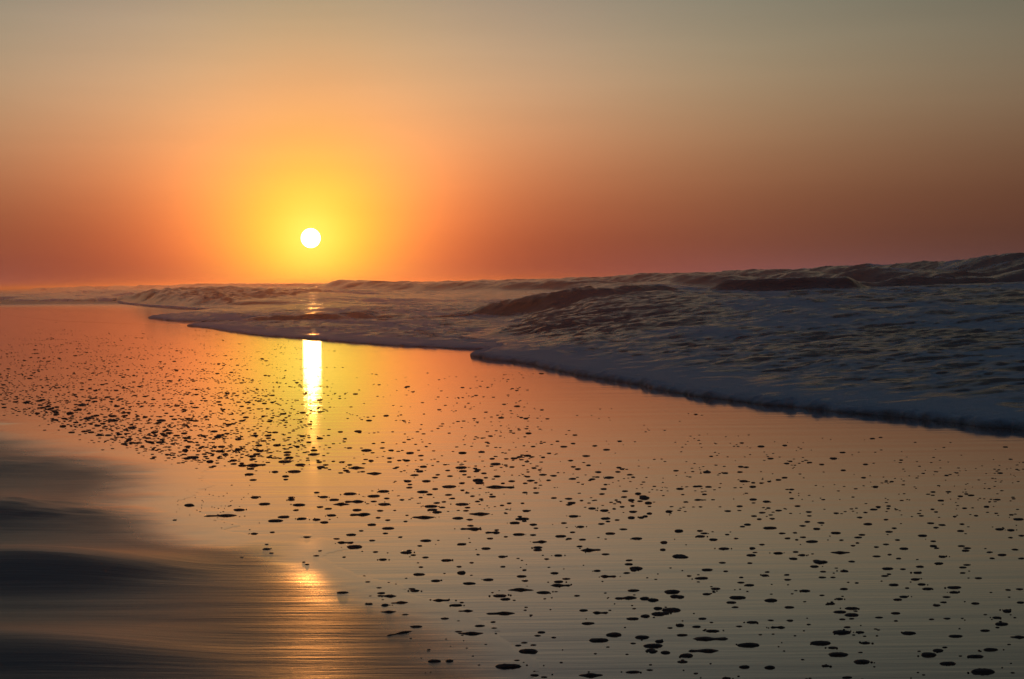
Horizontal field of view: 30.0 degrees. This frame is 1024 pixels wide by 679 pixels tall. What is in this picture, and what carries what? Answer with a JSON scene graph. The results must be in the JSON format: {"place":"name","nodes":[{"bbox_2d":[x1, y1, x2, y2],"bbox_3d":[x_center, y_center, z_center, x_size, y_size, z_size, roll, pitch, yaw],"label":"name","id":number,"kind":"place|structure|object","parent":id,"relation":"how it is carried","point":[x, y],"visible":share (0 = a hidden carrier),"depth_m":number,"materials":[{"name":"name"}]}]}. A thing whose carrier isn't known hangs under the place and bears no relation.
{"place":"outdoors","nodes":[
{"label":"outdoors","id":0,"kind":"place"},
{"bbox_2d":[0,300,208,324],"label":"shallow water","id":1,"kind":"structure","parent":0,"point":[94,311],"depth_m":63.95,"materials":[{"name":"orange liquid"}]},
{"bbox_2d":[117,301,208,309],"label":"foam edge","id":2,"kind":"object","parent":1,"relation":"on","point":[161,306],"visible":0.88,"depth_m":73.93,"materials":[{"name":"white liquid"}]},
{"bbox_2d":[148,313,195,320],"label":"foam edge","id":3,"kind":"object","parent":1,"relation":"on","point":[161,318],"visible":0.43,"depth_m":46.66,"materials":[{"name":"white liquid"}]},
{"bbox_2d":[0,410,538,678],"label":"shallow water","id":4,"kind":"structure","parent":0,"point":[110,568],"depth_m":4.94,"materials":[{"name":"grey liquid"}]},
{"bbox_2d":[387,631,410,635],"bbox_3d":[-0.258,0.673,4.385,0.010,0.004,0.086,1,2,41],"label":"foam fleck","id":5,"kind":"object","parent":4,"relation":"on","point":[399,633],"visible":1,"depth_m":4.38},
{"bbox_2d":[428,659,440,661],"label":"foam fleck","id":6,"kind":"object","parent":4,"relation":"on","point":[434,660],"visible":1,"depth_m":4.05},
{"bbox_2d":[458,631,482,633],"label":"foam fleck","id":7,"kind":"object","parent":4,"relation":"on","point":[469,632],"visible":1,"depth_m":4.37},
{"bbox_2d":[495,663,521,667],"bbox_3d":[-0.008,0.681,3.992,0.059,0.007,0.029,-1,2,3],"label":"foam fleck","id":8,"kind":"object","parent":4,"relation":"on","point":[504,665],"visible":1,"depth_m":3.98},
{"bbox_2d":[301,228,320,247],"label":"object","id":9,"kind":"object","parent":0,"point":[310,237],"visible":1,"depth_m":6926.31,"materials":[{"name":"white"}]},
{"bbox_2d":[0,314,1023,678],"bbox_3d":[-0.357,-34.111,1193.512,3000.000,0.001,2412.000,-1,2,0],"label":"wet sand","id":10,"kind":"structure","parent":0,"point":[656,432],"depth_m":7.29,"materials":[{"name":"brown sand"}]},
{"bbox_2d":[206,514,236,515],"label":"foam fleck","id":11,"kind":"object","parent":10,"relation":"on","point":[223,515],"visible":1,"depth_m":6.67},
{"bbox_2d":[246,463,265,465],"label":"foam fleck","id":12,"kind":"object","parent":10,"relation":"on","point":[252,464],"visible":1,"depth_m":8.53},
{"bbox_2d":[187,321,493,348],"bbox_3d":[-3.803,-0.127,32.578,1.532,0.049,21.456,-1,2,-18],"label":"foam edge","id":13,"kind":"object","parent":10,"relation":"on","point":[348,340],"visible":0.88,"depth_m":27.28,"materials":[{"name":"white liquid"}]},
{"bbox_2d":[347,545,361,547],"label":"foam fleck","id":14,"kind":"object","parent":10,"relation":"on","point":[354,546],"visible":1,"depth_m":5.83},
{"bbox_2d":[350,513,370,514],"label":"foam fleck","id":15,"kind":"object","parent":10,"relation":"on","point":[361,514],"visible":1,"depth_m":6.65},
{"bbox_2d":[412,515,434,517],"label":"foam fleck","id":16,"kind":"object","parent":10,"relation":"on","point":[422,516],"visible":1,"depth_m":6.56},
{"bbox_2d":[433,599,449,600],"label":"foam fleck","id":17,"kind":"object","parent":10,"relation":"on","point":[441,600],"visible":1,"depth_m":4.83},
{"bbox_2d":[461,527,480,529],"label":"foam fleck","id":18,"kind":"object","parent":10,"relation":"on","point":[474,528],"visible":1,"depth_m":6.24},
{"bbox_2d":[469,512,489,514],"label":"foam fleck","id":19,"kind":"object","parent":10,"relation":"on","point":[479,513],"visible":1,"depth_m":6.64},
{"bbox_2d":[487,485,512,487],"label":"foam fleck","id":20,"kind":"object","parent":10,"relation":"on","point":[495,486],"visible":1,"depth_m":7.51},
{"bbox_2d":[486,611,514,613],"bbox_3d":[-0.028,0.663,4.638,0.072,0.005,0.019,-1,2,-4],"label":"foam fleck","id":21,"kind":"object","parent":10,"relation":"on","point":[503,612],"visible":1,"depth_m":4.63},
{"bbox_2d":[0,322,1023,678],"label":"foam crumbs","id":22,"kind":"object","parent":10,"relation":"on","point":[130,438],"visible":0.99,"depth_m":8.92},
{"bbox_2d":[509,588,531,589],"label":"foam fleck","id":23,"kind":"object","parent":10,"relation":"on","point":[520,589],"visible":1,"depth_m":4.99},
{"bbox_2d":[519,649,537,652],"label":"foam fleck","id":24,"kind":"object","parent":10,"relation":"on","point":[529,650],"visible":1,"depth_m":4.15},
{"bbox_2d":[551,584,570,585],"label":"foam fleck","id":25,"kind":"object","parent":10,"relation":"on","point":[560,585],"visible":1,"depth_m":5.05},
{"bbox_2d":[579,673,602,675],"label":"foam fleck","id":26,"kind":"object","parent":10,"relation":"on","point":[590,674],"visible":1,"depth_m":3.89},
{"bbox_2d":[581,548,600,550],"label":"foam fleck","id":27,"kind":"object","parent":10,"relation":"on","point":[587,549],"visible":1,"depth_m":5.71},
{"bbox_2d":[589,638,608,640],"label":"foam fleck","id":28,"kind":"object","parent":10,"relation":"on","point":[598,639],"visible":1,"depth_m":4.27},
{"bbox_2d":[606,632,621,635],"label":"foam fleck","id":29,"kind":"object","parent":10,"relation":"on","point":[614,634],"visible":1,"depth_m":4.33},
{"bbox_2d":[615,596,636,598],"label":"foam fleck","id":30,"kind":"object","parent":10,"relation":"on","point":[629,597],"visible":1,"depth_m":4.84},
{"bbox_2d":[635,635,648,637],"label":"foam fleck","id":31,"kind":"object","parent":10,"relation":"on","point":[641,636],"visible":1,"depth_m":4.30},
{"bbox_2d":[643,643,662,646],"bbox_3d":[0.310,0.672,4.204,0.045,0.005,0.025,-1,2,0],"label":"foam fleck","id":32,"kind":"object","parent":10,"relation":"on","point":[653,645],"visible":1,"depth_m":4.20},
{"bbox_2d":[651,612,665,614],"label":"foam fleck","id":33,"kind":"object","parent":10,"relation":"on","point":[658,613],"visible":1,"depth_m":4.60},
{"bbox_2d":[662,608,679,610],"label":"foam fleck","id":34,"kind":"object","parent":10,"relation":"on","point":[671,609],"visible":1,"depth_m":4.65},
{"bbox_2d":[664,589,679,592],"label":"foam fleck","id":35,"kind":"object","parent":10,"relation":"on","point":[672,591],"visible":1,"depth_m":4.92},
{"bbox_2d":[680,653,692,656],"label":"foam fleck","id":36,"kind":"object","parent":10,"relation":"on","point":[687,655],"visible":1,"depth_m":4.08},
{"bbox_2d":[689,649,718,651],"bbox_3d":[0.414,0.673,4.142,0.067,0.004,0.019,-1,2,3],"label":"foam fleck","id":37,"kind":"object","parent":10,"relation":"on","point":[706,650],"visible":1,"depth_m":4.14},
{"bbox_2d":[693,637,727,639],"bbox_3d":[0.445,0.668,4.279,0.081,0.005,0.029,-1,2,1],"label":"foam fleck","id":38,"kind":"object","parent":10,"relation":"on","point":[710,638],"visible":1,"depth_m":4.27},
{"bbox_2d":[729,596,745,598],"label":"foam fleck","id":39,"kind":"object","parent":10,"relation":"on","point":[733,597],"visible":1,"depth_m":4.83},
{"bbox_2d":[463,338,1023,429],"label":"foam edge","id":40,"kind":"object","parent":10,"relation":"on","point":[977,420],"visible":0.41,"depth_m":12.32,"materials":[{"name":"white liquid"}]},
{"bbox_2d":[738,642,759,645],"bbox_3d":[0.519,0.669,4.202,0.051,0.006,0.025,-1,2,1],"label":"foam fleck","id":41,"kind":"object","parent":10,"relation":"on","point":[749,644],"visible":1,"depth_m":4.19},
{"bbox_2d":[810,640,829,643],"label":"foam fleck","id":42,"kind":"object","parent":10,"relation":"on","point":[820,642],"visible":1,"depth_m":4.21},
{"bbox_2d":[814,560,826,562],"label":"foam fleck","id":43,"kind":"object","parent":10,"relation":"on","point":[820,561],"visible":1,"depth_m":5.42},
{"bbox_2d":[828,652,847,655],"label":"foam fleck","id":44,"kind":"object","parent":10,"relation":"on","point":[838,653],"visible":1,"depth_m":4.08},
{"bbox_2d":[833,630,850,633],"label":"foam fleck","id":45,"kind":"object","parent":10,"relation":"on","point":[840,631],"visible":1,"depth_m":4.33},
{"bbox_2d":[845,613,857,615],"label":"foam fleck","id":46,"kind":"object","parent":10,"relation":"on","point":[851,614],"visible":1,"depth_m":4.56},
{"bbox_2d":[854,659,869,662],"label":"foam fleck","id":47,"kind":"object","parent":10,"relation":"on","point":[861,661],"visible":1,"depth_m":4.00},
{"bbox_2d":[902,631,915,633],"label":"foam fleck","id":48,"kind":"object","parent":10,"relation":"on","point":[908,632],"visible":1,"depth_m":4.32},
{"bbox_2d":[921,652,935,655],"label":"foam fleck","id":49,"kind":"object","parent":10,"relation":"on","point":[927,654],"visible":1,"depth_m":4.06},
{"bbox_2d":[939,661,955,664],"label":"foam fleck","id":50,"kind":"object","parent":10,"relation":"on","point":[949,662],"visible":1,"depth_m":3.97},
{"bbox_2d":[971,668,994,672],"bbox_3d":[0.958,0.673,3.892,0.050,0.008,0.032,-1,2,0],"label":"foam fleck","id":51,"kind":"object","parent":10,"relation":"on","point":[981,670],"visible":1,"depth_m":3.88},
{"bbox_2d":[983,648,997,650],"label":"foam fleck","id":52,"kind":"object","parent":10,"relation":"on","point":[989,649],"visible":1,"depth_m":4.12},
{"bbox_2d":[995,622,1007,624],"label":"foam fleck","id":53,"kind":"object","parent":10,"relation":"on","point":[1000,623],"visible":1,"depth_m":4.42},
{"bbox_2d":[0,276,1023,420],"bbox_3d":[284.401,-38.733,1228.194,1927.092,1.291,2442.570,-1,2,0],"label":"sea","id":54,"kind":"structure","parent":0,"point":[945,345],"depth_m":20.17,"materials":[{"name":"black liquid"}]},
{"bbox_2d":[115,285,327,307],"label":"breaking wave","id":55,"kind":"object","parent":54,"relation":"on","point":[203,297],"visible":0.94,"depth_m":81.07,"materials":[{"name":"black liquid"}]},
{"bbox_2d":[278,311,357,316],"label":"breaking wave","id":56,"kind":"object","parent":54,"relation":"on","point":[328,314],"visible":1,"depth_m":40.95,"materials":[{"name":"black liquid"}]},
{"bbox_2d":[24,253,1023,288],"bbox_3d":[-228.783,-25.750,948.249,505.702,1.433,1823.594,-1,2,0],"label":"breaking wave","id":57,"kind":"object","parent":54,"relation":"on","point":[1001,261],"visible":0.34,"depth_m":74.24,"materials":[{"name":"black liquid"}]},
{"bbox_2d":[459,284,773,353],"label":"breaking wave","id":58,"kind":"object","parent":54,"relation":"on","point":[571,316],"visible":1,"depth_m":27.32,"materials":[{"name":"black liquid"}]},
{"bbox_2d":[717,276,860,288],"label":"breaking wave","id":59,"kind":"object","parent":54,"relation":"on","point":[788,282],"visible":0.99,"depth_m":38.09,"materials":[{"name":"black liquid"}]},
{"bbox_2d":[637,266,1023,283],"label":"breaking wave","id":60,"kind":"object","parent":54,"relation":"on","point":[873,275],"visible":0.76,"depth_m":58.12,"materials":[{"name":"black liquid"}]},
{"bbox_2d":[0,0,1023,288],"label":"sky","id":61,"kind":"structure","parent":0,"point":[143,142],"materials":[{"name":"orange"}]}
]}

